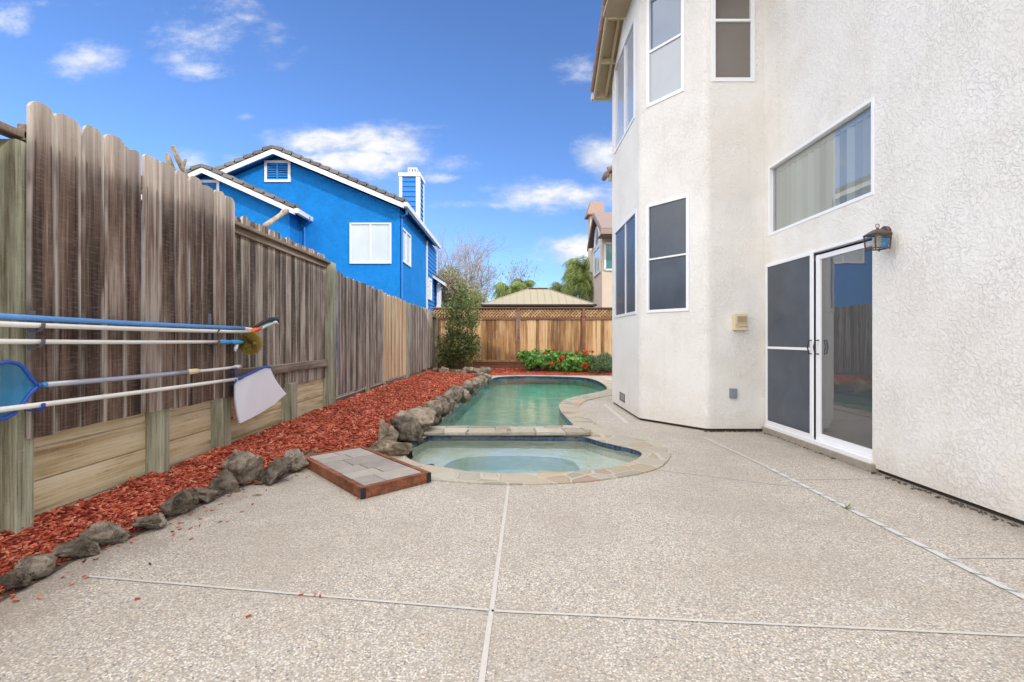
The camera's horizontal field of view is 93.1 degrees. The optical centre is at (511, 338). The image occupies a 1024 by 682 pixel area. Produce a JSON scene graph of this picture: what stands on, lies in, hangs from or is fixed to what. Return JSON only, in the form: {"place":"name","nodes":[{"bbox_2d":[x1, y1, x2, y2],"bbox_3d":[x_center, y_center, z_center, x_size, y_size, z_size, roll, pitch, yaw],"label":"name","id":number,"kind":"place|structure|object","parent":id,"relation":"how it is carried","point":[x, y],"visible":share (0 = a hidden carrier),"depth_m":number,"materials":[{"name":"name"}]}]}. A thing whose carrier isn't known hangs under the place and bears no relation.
{"place":"outdoors","nodes":[
{"label":"outdoors","id":0,"kind":"place"},
{"bbox_2d":[41,376,399,445],"bbox_3d":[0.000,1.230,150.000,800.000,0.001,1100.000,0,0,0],"label":"ground","id":1,"kind":"structure","parent":0,"point":[340,395],"depth_m":10.80,"materials":[{"name":"soil"}]},
{"bbox_2d":[0,139,33,533],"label":"fence post","id":2,"kind":"object","parent":1,"relation":"on","point":[16,480],"visible":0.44,"depth_m":2.59,"materials":[{"name":"wood"}]},
{"bbox_2d":[0,121,26,138],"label":"fence","id":3,"kind":"object","parent":2,"relation":"attached to","point":[9,131],"visible":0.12,"depth_m":2.58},
{"bbox_2d":[17,101,234,438],"bbox_3d":[-2.657,-0.397,3.619,0.067,1.894,1.972,0,0,0],"label":"fence","id":4,"kind":"object","parent":2,"relation":"attached to","point":[86,185],"visible":0.93,"depth_m":3.22,"materials":[{"name":"wood"}]},
{"bbox_2d":[25,311,45,349],"bbox_3d":[-2.580,-0.046,2.640,0.097,0.213,0.053,0,0,0],"label":"pole hook","id":5,"kind":"object","parent":4,"relation":"attached to","point":[31,333],"visible":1,"depth_m":2.63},
{"bbox_2d":[25,403,45,411],"bbox_3d":[-2.580,0.373,2.624,0.097,0.049,0.022,0,0,0],"label":"pole hook","id":6,"kind":"object","parent":4,"relation":"attached to","point":[43,405],"visible":1,"depth_m":2.62,"materials":[{"name":"blue plastic"}]},
{"bbox_2d":[0,313,252,329],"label":"pool pole","id":7,"kind":"object","parent":4,"relation":"attached to","point":[19,317],"visible":0.93,"depth_m":3.07,"materials":[{"name":"metal"}]},
{"bbox_2d":[165,153,175,170],"bbox_3d":[-2.801,-1.409,3.992,0.054,0.213,0.141,0,0,0],"label":"dead branch","id":8,"kind":"object","parent":4,"relation":"attached to","point":[168,158],"visible":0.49,"depth_m":3.94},
{"bbox_2d":[171,145,188,177],"bbox_3d":[-2.781,-1.448,4.076,0.043,0.284,0.233,0,0,0],"label":"dead branch","id":9,"kind":"object","parent":4,"relation":"attached to","point":[180,163],"visible":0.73,"depth_m":4.04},
{"bbox_2d":[207,314,219,344],"bbox_3d":[-2.580,-0.080,4.204,0.097,0.273,0.040,0,0,0],"label":"pole hook","id":10,"kind":"object","parent":4,"relation":"attached to","point":[208,323],"visible":0.77,"depth_m":4.19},
{"bbox_2d":[0,331,263,354],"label":"pool pole","id":11,"kind":"object","parent":10,"relation":"hanging from","point":[252,341],"visible":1,"depth_m":3.61,"materials":[{"name":"white plastic"}]},
{"bbox_2d":[0,317,278,333],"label":"pool pole","id":12,"kind":"object","parent":10,"relation":"hanging from","point":[272,320],"visible":0.98,"depth_m":3.24,"materials":[{"name":"white metal"}]},
{"bbox_2d":[226,367,236,383],"bbox_3d":[-2.580,0.341,4.459,0.097,0.160,0.022,0,0,0],"label":"pole hook","id":13,"kind":"object","parent":4,"relation":"attached to","point":[235,379],"visible":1,"depth_m":4.45,"materials":[{"name":"blue plastic"}]},
{"bbox_2d":[0,360,241,420],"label":"pool pole","id":14,"kind":"object","parent":13,"relation":"on","point":[19,384],"visible":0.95,"depth_m":2.56,"materials":[{"name":"silver metal"}]},
{"bbox_2d":[0,366,285,422],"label":"pool pole","id":15,"kind":"object","parent":13,"relation":"hanging from","point":[258,391],"visible":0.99,"depth_m":4.63,"materials":[{"name":"white plastic"}]},
{"bbox_2d":[34,366,433,516],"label":"retaining wall","id":16,"kind":"structure","parent":1,"relation":"on","point":[68,470],"depth_m":3.62,"materials":[{"name":"wood"}]},
{"bbox_2d":[0,367,611,593],"bbox_3d":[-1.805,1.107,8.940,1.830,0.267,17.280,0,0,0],"label":"mulch bed","id":17,"kind":"object","parent":1,"relation":"on","point":[137,529],"visible":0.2,"depth_m":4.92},
{"bbox_2d":[0,568,32,589],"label":"lava rock","id":18,"kind":"object","parent":17,"relation":"on","point":[16,578],"visible":0.97,"depth_m":2.30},
{"bbox_2d":[12,553,57,579],"bbox_3d":[-2.416,1.150,2.442,0.217,0.128,0.141,0,0,-15],"label":"lava rock","id":19,"kind":"object","parent":17,"relation":"on","point":[35,567],"visible":0.78,"depth_m":2.42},
{"bbox_2d":[129,513,167,528],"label":"lava rock","id":20,"kind":"object","parent":17,"relation":"on","point":[157,521],"visible":0.98,"depth_m":3.03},
{"bbox_2d":[193,487,217,503],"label":"lava rock","id":21,"kind":"object","parent":17,"relation":"on","point":[206,495],"visible":0.76,"depth_m":3.53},
{"bbox_2d":[207,469,239,495],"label":"lava rock","id":22,"kind":"object","parent":17,"relation":"on","point":[224,481],"visible":0.85,"depth_m":3.73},
{"bbox_2d":[220,449,262,484],"bbox_3d":[-2.247,1.073,4.029,0.316,0.324,0.333,0,0,0],"label":"lava rock","id":23,"kind":"object","parent":17,"relation":"on","point":[243,467],"visible":0.87,"depth_m":3.96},
{"bbox_2d":[283,448,308,471],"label":"lava rock","id":24,"kind":"object","parent":17,"relation":"on","point":[297,458],"visible":0.77,"depth_m":4.36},
{"bbox_2d":[434,396,451,416],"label":"lava rock","id":25,"kind":"object","parent":17,"relation":"on","point":[446,403],"visible":0.45,"depth_m":7.45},
{"bbox_2d":[438,367,449,371],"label":"lava rock","id":26,"kind":"object","parent":17,"relation":"on","point":[442,369],"visible":0.54,"depth_m":14.87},
{"bbox_2d":[435,278,481,368],"bbox_3d":[-1.813,-0.448,16.425,1.612,3.195,1.424,0,0,0],"label":"tall shrub","id":27,"kind":"object","parent":17,"relation":"on","point":[455,355],"visible":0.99,"depth_m":16.28,"materials":[{"name":"green plant"}]},
{"bbox_2d":[460,367,468,372],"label":"lava rock","id":28,"kind":"object","parent":17,"relation":"on","point":[464,370],"visible":0.45,"depth_m":14.85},
{"bbox_2d":[467,367,482,372],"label":"lava rock","id":29,"kind":"object","parent":17,"relation":"on","point":[473,370],"visible":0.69,"depth_m":14.77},
{"bbox_2d":[323,262,335,406],"bbox_3d":[-2.710,0.050,7.202,0.120,2.360,0.202,0,0,0],"label":"fence post","id":30,"kind":"object","parent":1,"relation":"on","point":[329,388],"visible":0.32,"depth_m":7.10,"materials":[{"name":"wood"}]},
{"bbox_2d":[231,216,330,396],"bbox_3d":[-2.707,-0.330,5.806,0.113,1.854,2.589,0,0,0],"label":"fence","id":31,"kind":"object","parent":30,"relation":"attached to","point":[282,279],"visible":0.66,"depth_m":5.74,"materials":[{"name":"wood"}]},
{"bbox_2d":[262,208,288,226],"bbox_3d":[-2.899,-1.488,5.973,0.062,0.378,0.588,0,0,0],"label":"dead branch","id":32,"kind":"object","parent":31,"relation":"on","point":[272,220],"visible":0.96,"depth_m":5.93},
{"bbox_2d":[336,270,405,395],"bbox_3d":[-2.655,-0.073,9.690,0.070,1.923,4.806,0,0,0],"label":"fence","id":33,"kind":"object","parent":30,"relation":"attached to","point":[370,336],"visible":0.98,"depth_m":8.78,"materials":[{"name":"wood"}]},
{"bbox_2d":[403,302,408,378],"bbox_3d":[-2.700,0.155,12.371,0.100,2.150,0.336,0,0,0],"label":"fence post","id":34,"kind":"object","parent":1,"relation":"on","point":[407,342],"visible":0.28,"depth_m":12.30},
{"bbox_2d":[409,303,431,373],"bbox_3d":[-2.656,-0.004,14.277,0.068,1.873,3.543,0,0,0],"label":"fence","id":35,"kind":"object","parent":34,"relation":"attached to","point":[420,338],"visible":0.98,"depth_m":13.77,"materials":[{"name":"wood"}]},
{"bbox_2d":[434,316,437,367],"bbox_3d":[-2.710,0.215,17.250,0.120,2.030,0.100,0,0,0],"label":"fence post","id":36,"kind":"object","parent":1,"relation":"on","point":[436,338],"visible":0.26,"depth_m":17.20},
{"bbox_2d":[432,312,436,365],"bbox_3d":[-2.711,0.010,16.796,0.103,1.898,1.502,0,0,0],"label":"fence","id":37,"kind":"object","parent":36,"relation":"attached to","point":[433,337],"visible":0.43,"depth_m":16.95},
{"bbox_2d":[437,265,480,299],"bbox_3d":[-3.575,-1.687,29.867,3.631,5.792,2.880,0,0,-20],"label":"leafy tree","id":38,"kind":"object","parent":1,"relation":"on","point":[454,275],"visible":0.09,"depth_m":29.89,"materials":[{"name":"green plant"}]},
{"bbox_2d":[436,267,486,306],"bbox_3d":[-2.905,-1.343,25.965,3.248,5.104,3.389,0,0,0],"label":"twiggy tree","id":39,"kind":"object","parent":1,"relation":"on","point":[446,293],"visible":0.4,"depth_m":25.40,"materials":[{"name":"brown plant"}]},
{"bbox_2d":[428,223,512,294],"bbox_3d":[-4.194,-3.490,34.296,8.336,9.481,7.831,0,0,-26],"label":"bare tree","id":40,"kind":"object","parent":1,"relation":"on","point":[466,248],"visible":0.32,"depth_m":33.71,"materials":[{"name":"brown plant"}]},
{"bbox_2d":[437,241,509,301],"bbox_3d":[-3.089,-2.728,32.800,6.204,7.898,8.423,0,0,0],"label":"bare tree","id":41,"kind":"object","parent":1,"relation":"on","point":[467,270],"visible":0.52,"depth_m":31.31,"materials":[{"name":"brown plant"}]},
{"bbox_2d":[459,285,488,306],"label":"leafy tree","id":42,"kind":"object","parent":1,"relation":"on","point":[478,303],"visible":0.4,"depth_m":23.71,"materials":[{"name":"green plant"}]},
{"bbox_2d":[468,259,542,298],"bbox_3d":[-1.550,-2.382,36.088,8.659,7.215,4.654,0,0,44],"label":"bare tree","id":43,"kind":"object","parent":1,"relation":"on","point":[512,277],"visible":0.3,"depth_m":35.53,"materials":[{"name":"brown plant"}]},
{"bbox_2d":[491,281,526,298],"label":"leafy tree","id":44,"kind":"object","parent":1,"relation":"on","point":[517,286],"visible":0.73,"depth_m":29.56,"materials":[{"name":"green plant"}]},
{"bbox_2d":[430,307,611,367],"bbox_3d":[2.775,0.092,17.582,11.450,2.457,0.135,0,0,0],"label":"back fence","id":45,"kind":"object","parent":1,"relation":"on","point":[506,334],"visible":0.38,"depth_m":17.60,"materials":[{"name":"brown wood"}]},
{"bbox_2d":[512,278,534,288],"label":"queen palm","id":46,"kind":"object","parent":1,"relation":"on","point":[527,283],"visible":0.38,"depth_m":33.59,"materials":[{"name":"green plant"}]},
{"bbox_2d":[390,375,669,484],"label":"swimming pool","id":47,"kind":"structure","parent":1,"relation":"in","point":[653,456],"depth_m":4.62,"materials":[{"name":"paint"}]},
{"bbox_2d":[378,419,398,440],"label":"lava rock","id":48,"kind":"object","parent":47,"relation":"on","point":[387,431],"visible":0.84,"depth_m":5.17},
{"bbox_2d":[369,439,413,455],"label":"lava rock","id":49,"kind":"object","parent":47,"relation":"on","point":[391,447],"visible":0.88,"depth_m":4.92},
{"bbox_2d":[389,415,424,443],"bbox_3d":[-1.184,1.062,5.592,0.464,0.358,0.293,0,0,-35],"label":"lava rock","id":50,"kind":"object","parent":47,"relation":"on","point":[409,428],"visible":0.81,"depth_m":5.52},
{"bbox_2d":[395,406,436,429],"bbox_3d":[-1.179,1.056,6.121,0.568,0.383,0.525,0,0,-42],"label":"lava rock","id":51,"kind":"object","parent":47,"relation":"on","point":[425,416],"visible":0.6,"depth_m":6.08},
{"bbox_2d":[420,404,443,425],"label":"lava rock","id":52,"kind":"object","parent":47,"relation":"on","point":[438,419],"visible":0.29,"depth_m":6.53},
{"bbox_2d":[425,400,443,409],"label":"lava rock","id":53,"kind":"object","parent":47,"relation":"on","point":[435,403],"visible":0.23,"depth_m":7.18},
{"bbox_2d":[446,394,458,408],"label":"lava rock","id":54,"kind":"object","parent":47,"relation":"on","point":[452,399],"visible":0.3,"depth_m":8.19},
{"bbox_2d":[450,400,455,411],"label":"lava rock","id":55,"kind":"object","parent":47,"relation":"on","point":[453,405],"visible":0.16,"depth_m":7.97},
{"bbox_2d":[443,385,464,403],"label":"lava rock","id":56,"kind":"object","parent":47,"relation":"on","point":[455,392],"visible":0.69,"depth_m":8.54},
{"bbox_2d":[455,385,472,402],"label":"lava rock","id":57,"kind":"object","parent":47,"relation":"on","point":[467,397],"visible":0.42,"depth_m":9.15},
{"bbox_2d":[459,385,474,393],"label":"lava rock","id":58,"kind":"object","parent":47,"relation":"on","point":[470,388],"visible":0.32,"depth_m":9.70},
{"bbox_2d":[463,380,476,395],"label":"lava rock","id":59,"kind":"object","parent":47,"relation":"on","point":[467,382],"visible":0.23,"depth_m":10.38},
{"bbox_2d":[471,380,479,388],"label":"lava rock","id":60,"kind":"object","parent":47,"relation":"on","point":[476,385],"visible":0.42,"depth_m":11.12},
{"bbox_2d":[471,376,483,384],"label":"lava rock","id":61,"kind":"object","parent":47,"relation":"on","point":[478,379],"visible":0.56,"depth_m":12.18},
{"bbox_2d":[474,374,490,383],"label":"lava rock","id":62,"kind":"object","parent":47,"relation":"on","point":[489,378],"visible":0.38,"depth_m":13.09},
{"bbox_2d":[423,425,590,438],"bbox_3d":[-0.096,1.224,6.113,2.169,0.192,0.491,0,0,0],"label":"spa divider","id":63,"kind":"object","parent":47,"relation":"on","point":[546,431],"visible":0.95,"depth_m":5.95,"materials":[{"name":"beige stone"}]},
{"bbox_2d":[405,440,639,472],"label":"spa water","id":64,"kind":"structure","parent":47,"relation":"in","point":[513,456],"depth_m":5.13,"materials":[{"name":"teal liquid"}]},
{"bbox_2d":[441,378,606,443],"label":"pool water","id":65,"kind":"structure","parent":47,"relation":"in","point":[528,402],"depth_m":9.55,"materials":[{"name":"teal liquid"}]},
{"bbox_2d":[412,436,641,455],"bbox_3d":[0.110,1.688,5.117,2.480,0.985,1.647,0,0,0],"label":"spa","id":66,"kind":"object","parent":47,"relation":"in","point":[524,438],"visible":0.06,"depth_m":5.92,"materials":[{"name":"tile"}]},
{"bbox_2d":[481,288,596,306],"bbox_3d":[1.065,-0.501,21.236,4.616,3.402,3.972,0,0,0],"label":"gazebo","id":67,"kind":"object","parent":1,"relation":"on","point":[537,297],"visible":0.6,"depth_m":19.67,"materials":[{"name":"beige metal"}]},
{"bbox_2d":[488,368,611,374],"bbox_3d":[1.850,1.127,16.760,6.300,0.146,1.800,0,0,0],"label":"mulch bed","id":68,"kind":"object","parent":1,"relation":"on","point":[550,373],"visible":0.25,"depth_m":15.92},
{"bbox_2d":[515,348,559,370],"bbox_3d":[0.901,0.720,16.532,1.537,0.815,1.112,0,0,11],"label":"geranium bush","id":69,"kind":"object","parent":68,"relation":"on","point":[536,359],"visible":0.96,"depth_m":16.19,"materials":[{"name":"green plant"}]},
{"bbox_2d":[544,350,595,371],"bbox_3d":[2.009,0.756,16.390,1.813,0.868,1.263,0,0,0],"label":"geranium bush","id":70,"kind":"object","parent":68,"relation":"on","point":[577,361],"visible":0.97,"depth_m":16.03,"materials":[{"name":"green plant"}]},
{"bbox_2d":[582,351,611,372],"bbox_3d":[2.908,0.794,16.335,1.352,0.774,1.364,0,0,0],"label":"grey green bush","id":71,"kind":"object","parent":68,"relation":"on","point":[601,362],"visible":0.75,"depth_m":16.07,"materials":[{"name":"green plant"}]},
{"bbox_2d":[548,282,575,352],"bbox_3d":[3.106,-1.255,30.988,2.492,4.920,2.650,0,0,0],"label":"queen palm","id":72,"kind":"object","parent":1,"relation":"on","point":[556,286],"visible":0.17,"depth_m":30.66,"materials":[{"name":"green plant"}]},
{"bbox_2d":[562,255,589,299],"bbox_3d":[4.379,-1.999,29.995,2.767,6.405,2.812,0,0,0],"label":"queen palm","id":73,"kind":"object","parent":1,"relation":"on","point":[576,265],"visible":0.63,"depth_m":29.55,"materials":[{"name":"green plant"}]},
{"bbox_2d":[560,270,593,299],"bbox_3d":[3.980,-1.336,28.000,2.658,5.083,2.674,0,0,0],"label":"queen palm","id":74,"kind":"object","parent":1,"relation":"on","point":[578,286],"visible":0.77,"depth_m":27.53,"materials":[{"name":"green plant"}]},
{"bbox_2d":[590,0,1023,524],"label":"stucco house","id":75,"kind":"structure","parent":1,"relation":"on","point":[774,162],"depth_m":5.38,"materials":[{"name":"paint"}]},
{"bbox_2d":[614,16,634,153],"bbox_3d":[1.892,-4.140,8.113,0.068,1.556,1.455,0,0,0],"label":"window","id":76,"kind":"structure","parent":75,"relation":"in","point":[624,70],"depth_m":8.04,"materials":[{"name":"glass"}]},
{"bbox_2d":[614,209,636,317],"bbox_3d":[1.892,-1.160,8.052,0.068,1.576,1.542,0,0,0],"label":"window","id":77,"kind":"structure","parent":75,"relation":"in","point":[625,236],"depth_m":7.97,"materials":[{"name":"glass"}]},
{"bbox_2d":[646,0,684,107],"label":"window","id":78,"kind":"structure","parent":75,"relation":"in","point":[665,19],"depth_m":6.81,"materials":[{"name":"white glass"}]},
{"bbox_2d":[646,194,688,312],"bbox_3d":[2.178,-1.155,6.769,0.467,1.566,0.588,0,0,0],"label":"window","id":79,"kind":"structure","parent":75,"relation":"in","point":[667,221],"depth_m":6.75,"materials":[{"name":"glass"}]},
{"bbox_2d":[729,388,736,397],"bbox_3d":[2.859,0.705,6.257,0.093,0.125,0.044,0,0,0],"label":"outlet cover","id":80,"kind":"object","parent":75,"relation":"attached to","point":[732,392],"visible":1,"depth_m":6.24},
{"bbox_2d":[711,0,754,81],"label":"window","id":81,"kind":"structure","parent":75,"relation":"in","point":[732,21],"depth_m":6.29,"materials":[{"name":"glass"}]},
{"bbox_2d":[732,314,747,329],"bbox_3d":[2.933,-0.215,6.239,0.170,0.212,0.079,0,0,0],"label":"intercom speaker","id":82,"kind":"object","parent":75,"relation":"attached to","point":[739,321],"visible":1,"depth_m":6.21},
{"bbox_2d":[764,236,871,462],"bbox_3d":[3.269,0.090,5.315,0.142,2.093,1.830,0,0,0],"label":"sliding door","id":83,"kind":"structure","parent":75,"relation":"in","point":[789,282],"depth_m":5.54,"materials":[{"name":"white plastic"}]},
{"bbox_2d":[768,96,873,235],"bbox_3d":[3.352,-1.745,5.267,0.176,0.891,1.838,0,0,0],"label":"window","id":84,"kind":"structure","parent":75,"relation":"in","point":[837,171],"depth_m":5.18,"materials":[{"name":"glass"}]},
{"bbox_2d":[862,224,892,251],"bbox_3d":[3.163,-0.872,4.192,0.213,0.227,0.220,0,0,0],"label":"wall lantern","id":85,"kind":"object","parent":75,"relation":"attached to","point":[882,236],"depth_m":4.15,"materials":[{"name":"brown metal"}]},
{"bbox_2d":[141,145,448,311],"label":"blue house","id":86,"kind":"structure","parent":0,"point":[366,233],"depth_m":17.00,"materials":[{"name":"paint"}]},
{"bbox_2d":[201,180,219,191],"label":"window","id":87,"kind":"structure","parent":86,"relation":"in","point":[214,184],"depth_m":16.15,"materials":[{"name":"white paint"}]},
{"bbox_2d":[264,160,290,181],"bbox_3d":[-8.202,-5.862,16.975,0.911,0.754,0.070,0,0,0],"label":"window","id":88,"kind":"structure","parent":86,"relation":"in","point":[274,170],"depth_m":16.95,"materials":[{"name":"white paint"}]},
{"bbox_2d":[350,223,391,263],"bbox_3d":[-4.951,-3.343,16.980,1.455,1.428,0.060,0,0,0],"label":"window","id":89,"kind":"structure","parent":86,"relation":"in","point":[370,243],"depth_m":16.99,"materials":[{"name":"glass"}]},
{"bbox_2d":[403,228,410,266],"bbox_3d":[-3.920,-3.368,17.955,0.060,1.223,1.558,0,0,0],"label":"window","id":90,"kind":"structure","parent":86,"relation":"in","point":[406,236],"depth_m":17.92,"materials":[{"name":"white paint"}]},
{"bbox_2d":[428,278,431,300],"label":"window","id":91,"kind":"structure","parent":86,"relation":"in","point":[429,280],"depth_m":22.78,"materials":[{"name":"white paint"}]},
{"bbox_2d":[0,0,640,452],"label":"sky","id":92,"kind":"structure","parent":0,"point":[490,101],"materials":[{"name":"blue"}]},
{"bbox_2d":[0,375,1023,681],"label":"patio","id":93,"kind":"structure","parent":0,"point":[680,543],"depth_m":2.36,"materials":[{"name":"concrete"}]},
{"bbox_2d":[0,467,305,601],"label":"soil strip","id":94,"kind":"object","parent":93,"relation":"on","point":[4,595],"visible":0.28,"depth_m":2.63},
{"bbox_2d":[52,537,101,558],"bbox_3d":[-2.396,1.158,2.669,0.232,0.116,0.133,0,0,-32],"label":"lava rock","id":95,"kind":"object","parent":94,"relation":"on","point":[79,547],"visible":0.91,"depth_m":2.64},
{"bbox_2d":[78,521,130,547],"bbox_3d":[-2.396,1.154,2.827,0.242,0.124,0.215,0,0,0],"label":"lava rock","id":96,"kind":"object","parent":94,"relation":"on","point":[104,533],"visible":0.86,"depth_m":2.82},
{"bbox_2d":[159,489,198,516],"bbox_3d":[-2.288,1.128,3.333,0.235,0.186,0.194,0,0,-29],"label":"lava rock","id":97,"kind":"object","parent":94,"relation":"on","point":[182,501],"visible":0.98,"depth_m":3.28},
{"bbox_2d":[257,457,292,485],"bbox_3d":[-1.982,1.112,4.069,0.280,0.229,0.227,0,0,-35],"label":"lava rock","id":98,"kind":"object","parent":94,"relation":"on","point":[275,470],"visible":0.98,"depth_m":4.04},
{"bbox_2d":[0,471,358,617],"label":"loose chips","id":99,"kind":"object","parent":93,"relation":"on","point":[39,596],"visible":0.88,"depth_m":2.75,"materials":[{"name":"red wood"}]},
{"bbox_2d":[88,575,489,610],"bbox_3d":[-1.120,1.196,2.293,2.064,0.001,0.018,0,0,9],"label":"patio joint","id":100,"kind":"object","parent":93,"relation":"on","point":[474,608],"visible":1,"depth_m":2.28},
{"bbox_2d":[304,450,319,454],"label":"lava rock","id":101,"kind":"object","parent":93,"relation":"on","point":[308,452],"visible":0.35,"depth_m":4.76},
{"bbox_2d":[305,446,430,498],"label":"paver platform","id":102,"kind":"structure","parent":93,"relation":"on","point":[361,472],"depth_m":4.10,"materials":[{"name":"stone"}]},
{"bbox_2d":[478,486,509,681],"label":"patio joint","id":103,"kind":"object","parent":93,"relation":"on","point":[482,674],"visible":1,"depth_m":2.20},
{"bbox_2d":[603,404,627,422],"bbox_3d":[1.660,1.196,7.875,0.062,0.001,2.052,0,0,2],"label":"drain strip","id":104,"kind":"object","parent":93,"relation":"on","point":[616,414],"visible":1,"depth_m":7.71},
{"bbox_2d":[656,469,805,487],"bbox_3d":[1.830,1.196,4.175,1.195,0.001,0.014,0,0,27],"label":"patio joint","id":105,"kind":"object","parent":93,"relation":"on","point":[730,478],"visible":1,"depth_m":4.15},
{"bbox_2d":[703,437,769,467],"bbox_3d":[2.357,1.196,5.200,0.032,0.001,1.402,0,0,-2],"label":"drain strip","id":106,"kind":"object","parent":93,"relation":"on","point":[737,453],"visible":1,"depth_m":5.05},
{"bbox_2d":[492,609,1023,636],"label":"patio joint","id":107,"kind":"object","parent":93,"relation":"on","point":[808,625],"visible":1,"depth_m":2.04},
{"bbox_2d":[840,478,872,478],"bbox_3d":[2.806,1.196,4.145,0.790,0.001,0.014,0,0,-2],"label":"patio joint","id":108,"kind":"object","parent":93,"relation":"on","point":[856,478],"visible":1,"depth_m":4.15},
{"bbox_2d":[704,431,1020,526],"bbox_3d":[2.863,1.193,2.388,0.780,0.026,7.748,0,0,0],"label":"wall debris","id":109,"kind":"object","parent":93,"relation":"on","point":[962,505],"depth_m":3.82,"materials":[{"name":"concrete"}]},
{"bbox_2d":[769,468,1023,598],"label":"joint","id":110,"kind":"object","parent":93,"relation":"on","point":[1004,587],"visible":0.98,"depth_m":2.83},
{"bbox_2d":[951,556,1023,557],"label":"patio joint","id":111,"kind":"object","parent":93,"relation":"on","point":[989,557],"visible":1,"depth_m":2.65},
{"bbox_2d":[584,202,611,306],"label":"beige house","id":112,"kind":"structure","parent":0,"point":[599,244],"depth_m":24.93,"materials":[{"name":"paint"}]},
{"bbox_2d":[593,244,600,277],"bbox_3d":[4.520,-4.115,25.775,0.090,1.493,1.940,0,0,0],"label":"window","id":113,"kind":"structure","parent":112,"relation":"in","point":[597,252],"depth_m":25.64,"materials":[{"name":"glass"}]},
{"bbox_2d":[594,227,599,248],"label":"arched window","id":114,"kind":"structure","parent":112,"relation":"in","point":[596,241],"depth_m":25.94,"materials":[{"name":"white paint"}]},
{"bbox_2d":[604,242,611,270],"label":"window","id":115,"kind":"structure","parent":112,"relation":"in","point":[607,245],"depth_m":24.47,"materials":[{"name":"glass"}]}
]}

